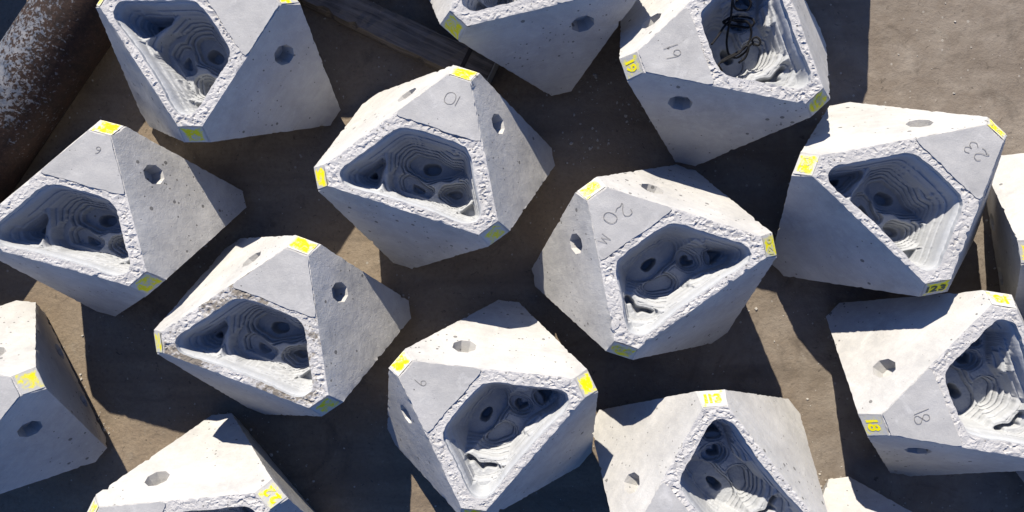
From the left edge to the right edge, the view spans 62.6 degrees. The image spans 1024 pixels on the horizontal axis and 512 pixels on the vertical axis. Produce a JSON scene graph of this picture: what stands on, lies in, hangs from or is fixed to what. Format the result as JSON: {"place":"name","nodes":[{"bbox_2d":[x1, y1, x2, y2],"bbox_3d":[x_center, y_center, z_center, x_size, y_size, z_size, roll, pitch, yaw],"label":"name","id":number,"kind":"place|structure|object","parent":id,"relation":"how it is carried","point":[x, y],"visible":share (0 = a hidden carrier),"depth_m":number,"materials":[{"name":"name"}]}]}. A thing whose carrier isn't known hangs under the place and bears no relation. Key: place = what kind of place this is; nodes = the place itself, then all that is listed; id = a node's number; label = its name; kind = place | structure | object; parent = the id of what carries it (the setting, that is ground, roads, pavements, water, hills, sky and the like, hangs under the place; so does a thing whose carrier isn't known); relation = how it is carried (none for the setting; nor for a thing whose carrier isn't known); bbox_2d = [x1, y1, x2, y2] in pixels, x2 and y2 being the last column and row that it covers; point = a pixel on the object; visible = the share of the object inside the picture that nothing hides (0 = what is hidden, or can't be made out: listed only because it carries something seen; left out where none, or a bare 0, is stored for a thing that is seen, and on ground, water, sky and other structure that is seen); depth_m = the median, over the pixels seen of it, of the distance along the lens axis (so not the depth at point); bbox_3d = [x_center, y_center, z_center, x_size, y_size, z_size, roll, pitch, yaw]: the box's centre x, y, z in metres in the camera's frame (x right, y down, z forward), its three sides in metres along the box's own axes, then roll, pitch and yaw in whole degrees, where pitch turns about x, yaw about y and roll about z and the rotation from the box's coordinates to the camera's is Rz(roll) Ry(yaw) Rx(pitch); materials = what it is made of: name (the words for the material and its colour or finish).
{"place":"outdoors","nodes":[
{"label":"outdoors","id":0,"kind":"place"},
{"bbox_2d":[0,0,1023,511],"bbox_3d":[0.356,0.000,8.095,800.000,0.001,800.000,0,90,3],"label":"ground","id":1,"kind":"structure","parent":0,"point":[140,394],"depth_m":8.10,"materials":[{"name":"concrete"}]},
{"bbox_2d":[0,300,106,493],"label":"reef block","id":2,"kind":"object","parent":1,"relation":"on","point":[50,426],"depth_m":7.55,"materials":[{"name":"concrete"}]},
{"bbox_2d":[0,0,111,203],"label":"steel pipe","id":3,"kind":"object","parent":1,"relation":"on","point":[52,53],"visible":0.89,"depth_m":7.65,"materials":[{"name":"brown metal"}]},
{"bbox_2d":[0,120,246,315],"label":"reef block","id":4,"kind":"object","parent":1,"relation":"on","point":[106,217],"depth_m":7.23,"materials":[{"name":"concrete"}]},
{"bbox_2d":[87,413,314,511],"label":"reef block","id":5,"kind":"object","parent":1,"relation":"on","point":[219,463],"depth_m":7.24,"materials":[{"name":"concrete"}]},
{"bbox_2d":[96,0,340,141],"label":"reef block","id":6,"kind":"object","parent":1,"relation":"on","point":[205,70],"depth_m":7.20,"materials":[{"name":"concrete"}]},
{"bbox_2d":[154,235,410,415],"bbox_3d":[-1.997,0.673,7.561,2.035,1.280,1.699,0,90,3],"label":"reef block","id":7,"kind":"object","parent":1,"relation":"on","point":[295,325],"depth_m":7.15,"materials":[{"name":"concrete"}]},
{"bbox_2d":[298,0,498,83],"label":"timber beam","id":8,"kind":"structure","parent":1,"relation":"on","point":[425,45],"depth_m":7.94,"materials":[{"name":"wood"}]},
{"bbox_2d":[314,65,554,268],"bbox_3d":[-0.629,-0.734,7.500,2.032,1.282,1.719,0,90,3],"label":"reef block","id":9,"kind":"object","parent":1,"relation":"on","point":[445,163],"depth_m":7.10,"materials":[{"name":"concrete"}]},
{"bbox_2d":[387,300,597,511],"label":"reef block","id":10,"kind":"object","parent":1,"relation":"on","point":[492,407],"depth_m":7.07,"materials":[{"name":"concrete"}]},
{"bbox_2d":[19,0,1023,510],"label":"grit","id":11,"kind":"object","parent":1,"relation":"on","point":[545,228],"visible":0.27,"depth_m":8.07,"materials":[{"name":"gravel"}]},
{"bbox_2d":[429,0,635,95],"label":"reef block","id":12,"kind":"object","parent":1,"relation":"on","point":[552,47],"depth_m":7.13,"materials":[{"name":"concrete"}]},
{"bbox_2d":[532,164,776,359],"bbox_3d":[1.178,-0.001,7.420,2.032,1.282,1.719,0,90,3],"label":"reef block","id":13,"kind":"object","parent":1,"relation":"on","point":[637,264],"depth_m":7.01,"materials":[{"name":"concrete"}]},
{"bbox_2d":[592,390,826,511],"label":"reef block","id":14,"kind":"object","parent":1,"relation":"on","point":[717,451],"depth_m":7.10,"materials":[{"name":"concrete"}]},
{"bbox_2d":[619,0,829,165],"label":"reef block","id":15,"kind":"object","parent":1,"relation":"on","point":[699,106],"depth_m":6.98,"materials":[{"name":"concrete"}]},
{"bbox_2d":[711,0,760,70],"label":"cable","id":16,"kind":"object","parent":15,"relation":"hanging from","point":[735,19],"visible":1,"depth_m":6.99,"materials":[{"name":"black rubber"}]},
{"bbox_2d":[822,477,910,511],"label":"reef block","id":17,"kind":"object","parent":1,"relation":"on","point":[846,494],"depth_m":7.56,"materials":[{"name":"concrete"}]},
{"bbox_2d":[772,102,1006,296],"bbox_3d":[3.305,-0.551,7.327,1.991,1.282,1.765,0,90,3],"label":"reef block","id":18,"kind":"object","parent":1,"relation":"on","point":[888,199],"depth_m":6.92,"materials":[{"name":"concrete"}]},
{"bbox_2d":[826,290,1023,475],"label":"reef block","id":19,"kind":"object","parent":1,"relation":"on","point":[936,383],"depth_m":6.94,"materials":[{"name":"concrete"}]},
{"bbox_2d":[987,153,1023,318],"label":"reef block","id":20,"kind":"object","parent":1,"relation":"on","point":[1005,203],"depth_m":7.34,"materials":[{"name":"concrete"}]},
{"bbox_2d":[1016,471,1023,481],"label":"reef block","id":21,"kind":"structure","parent":1,"relation":"on","point":[1020,474],"depth_m":7.68,"materials":[{"name":"concrete"}]}
]}

